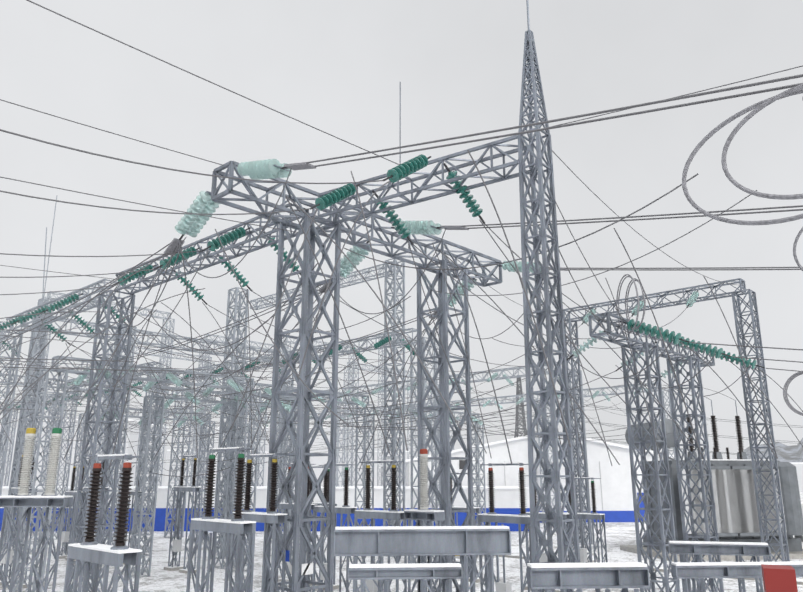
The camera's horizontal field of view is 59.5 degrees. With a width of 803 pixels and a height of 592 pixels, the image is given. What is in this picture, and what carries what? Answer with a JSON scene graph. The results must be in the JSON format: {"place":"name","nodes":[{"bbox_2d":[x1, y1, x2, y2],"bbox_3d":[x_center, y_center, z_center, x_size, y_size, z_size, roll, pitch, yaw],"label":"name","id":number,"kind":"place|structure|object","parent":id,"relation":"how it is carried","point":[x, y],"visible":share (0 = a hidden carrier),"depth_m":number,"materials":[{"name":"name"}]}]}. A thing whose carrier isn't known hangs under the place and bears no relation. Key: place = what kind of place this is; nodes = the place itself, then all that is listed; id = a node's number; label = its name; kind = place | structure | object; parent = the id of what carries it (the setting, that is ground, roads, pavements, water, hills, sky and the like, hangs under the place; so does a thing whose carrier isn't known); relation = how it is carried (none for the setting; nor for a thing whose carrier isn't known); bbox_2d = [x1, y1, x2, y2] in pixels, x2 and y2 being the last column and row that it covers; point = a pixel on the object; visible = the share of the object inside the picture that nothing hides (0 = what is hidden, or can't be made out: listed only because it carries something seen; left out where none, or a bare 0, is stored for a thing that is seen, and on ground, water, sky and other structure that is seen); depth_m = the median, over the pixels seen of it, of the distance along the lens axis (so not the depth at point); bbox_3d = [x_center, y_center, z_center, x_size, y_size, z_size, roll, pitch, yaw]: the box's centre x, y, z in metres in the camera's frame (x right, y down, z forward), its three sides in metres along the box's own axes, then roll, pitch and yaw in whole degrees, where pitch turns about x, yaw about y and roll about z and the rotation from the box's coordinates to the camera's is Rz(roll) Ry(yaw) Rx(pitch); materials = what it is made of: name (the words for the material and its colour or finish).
{"place":"outdoors","nodes":[
{"label":"outdoors","id":0,"kind":"place"},
{"bbox_2d":[0,493,645,530],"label":"fence","id":1,"kind":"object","parent":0,"point":[610,516],"depth_m":54.06,"materials":[{"name":"metal"}]},
{"bbox_2d":[0,492,802,591],"bbox_3d":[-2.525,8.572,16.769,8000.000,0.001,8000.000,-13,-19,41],"label":"ground","id":2,"kind":"structure","parent":0,"point":[161,579],"depth_m":33.08,"materials":[{"name":"white snow"}]},
{"bbox_2d":[0,196,485,591],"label":"lattice towers","id":3,"kind":"structure","parent":2,"relation":"on","point":[227,499],"depth_m":38.35,"materials":[{"name":"grey metal"}]},
{"bbox_2d":[0,435,662,510],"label":"building walls","id":4,"kind":"structure","parent":2,"relation":"on","point":[615,482],"depth_m":64.54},
{"bbox_2d":[18,291,679,543],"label":"lattice towers","id":5,"kind":"structure","parent":2,"relation":"on","point":[344,429],"depth_m":71.02,"materials":[{"name":"grey metal"}]},
{"bbox_2d":[0,0,802,591],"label":"steel structures","id":6,"kind":"object","parent":2,"relation":"on","point":[466,546],"visible":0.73,"depth_m":18.45,"materials":[{"name":"grey metal"}]},
{"bbox_2d":[17,433,428,509],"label":"white insulators","id":7,"kind":"object","parent":6,"relation":"on","point":[52,471],"visible":1,"depth_m":15.88,"materials":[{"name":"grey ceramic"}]},
{"bbox_2d":[22,428,395,467],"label":"yellow caps","id":8,"kind":"object","parent":7,"relation":"on","point":[30,430],"visible":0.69,"depth_m":17.22,"materials":[{"name":"yellow"}]},
{"bbox_2d":[52,428,593,482],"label":"green caps","id":9,"kind":"object","parent":7,"relation":"on","point":[57,430],"visible":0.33,"depth_m":15.97,"materials":[{"name":"green"}]},
{"bbox_2d":[282,550,289,561],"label":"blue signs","id":10,"kind":"object","parent":6,"relation":"attached to","point":[287,556],"visible":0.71,"depth_m":16.75,"materials":[{"name":"metal"}]},
{"bbox_2d":[301,563,312,574],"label":"white signs","id":11,"kind":"object","parent":6,"relation":"attached to","point":[309,569],"visible":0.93,"depth_m":16.73,"materials":[{"name":"white metal"}]},
{"bbox_2d":[0,154,756,409],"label":"green glass insulators","id":12,"kind":"object","parent":6,"relation":"hanging from","point":[407,168],"visible":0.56,"depth_m":21.76,"materials":[{"name":"teal glass"}]},
{"bbox_2d":[61,159,698,426],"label":"pale glass insulators","id":13,"kind":"object","parent":6,"relation":"hanging from","point":[192,225],"visible":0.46,"depth_m":22.50,"materials":[{"name":"white"}]},
{"bbox_2d":[17,415,743,545],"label":"insulators","id":14,"kind":"object","parent":6,"relation":"on","point":[122,516],"visible":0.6,"depth_m":17.14,"materials":[{"name":"black ceramic"}]},
{"bbox_2d":[93,449,523,469],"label":"red caps","id":15,"kind":"object","parent":14,"relation":"on","point":[129,464],"visible":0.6,"depth_m":11.62,"materials":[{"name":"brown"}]},
{"bbox_2d":[0,156,764,468],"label":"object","id":16,"kind":"object","parent":6,"relation":"attached to","point":[462,463],"visible":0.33,"depth_m":22.14,"materials":[{"name":"grey metal"}]},
{"bbox_2d":[0,0,802,476],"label":"conductors","id":17,"kind":"object","parent":6,"relation":"hanging from","point":[282,364],"visible":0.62,"depth_m":19.50,"materials":[{"name":"grey metal"}]},
{"bbox_2d":[0,421,802,491],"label":"buildings","id":18,"kind":"structure","parent":2,"relation":"on","point":[316,460],"depth_m":173.33,"materials":[{"name":"white"}]},
{"bbox_2d":[0,545,802,591],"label":"foundations","id":19,"kind":"object","parent":2,"relation":"on","point":[792,555],"visible":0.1,"depth_m":35.57,"materials":[{"name":"concrete"}]},
{"bbox_2d":[159,377,802,462],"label":"pylon","id":20,"kind":"object","parent":2,"relation":"on","point":[519,392],"visible":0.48,"depth_m":146.22,"materials":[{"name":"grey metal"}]},
{"bbox_2d":[625,419,802,551],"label":"transformer","id":21,"kind":"object","parent":2,"relation":"on","point":[791,498],"visible":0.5,"depth_m":37.23,"materials":[{"name":"grey metal"}]},
{"bbox_2d":[1,461,802,591],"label":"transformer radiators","id":22,"kind":"object","parent":21,"relation":"attached to","point":[735,501],"visible":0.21,"depth_m":36.40,"materials":[{"name":"grey metal"}]},
{"bbox_2d":[761,564,797,591],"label":"red equipment","id":23,"kind":"object","parent":2,"relation":"on","point":[779,578],"visible":1,"depth_m":11.18,"materials":[{"name":"red metal"}]},
{"bbox_2d":[0,419,802,591],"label":"snow caps","id":24,"kind":"object","parent":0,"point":[102,547],"visible":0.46,"depth_m":13.54,"materials":[{"name":"white snow"}]},
{"bbox_2d":[0,0,802,458],"label":"sky","id":25,"kind":"structure","parent":0,"point":[337,68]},
{"bbox_2d":[164,84,802,415],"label":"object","id":26,"kind":"object","parent":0,"point":[756,107],"visible":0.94,"depth_m":9.43,"materials":[{"name":"grey metal"}]},
{"bbox_2d":[744,438,802,461],"bbox_3d":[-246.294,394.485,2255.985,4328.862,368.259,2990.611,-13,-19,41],"label":"mountains","id":27,"kind":"structure","parent":0,"point":[793,452],"depth_m":2503.20,"materials":[{"name":"white snow"}]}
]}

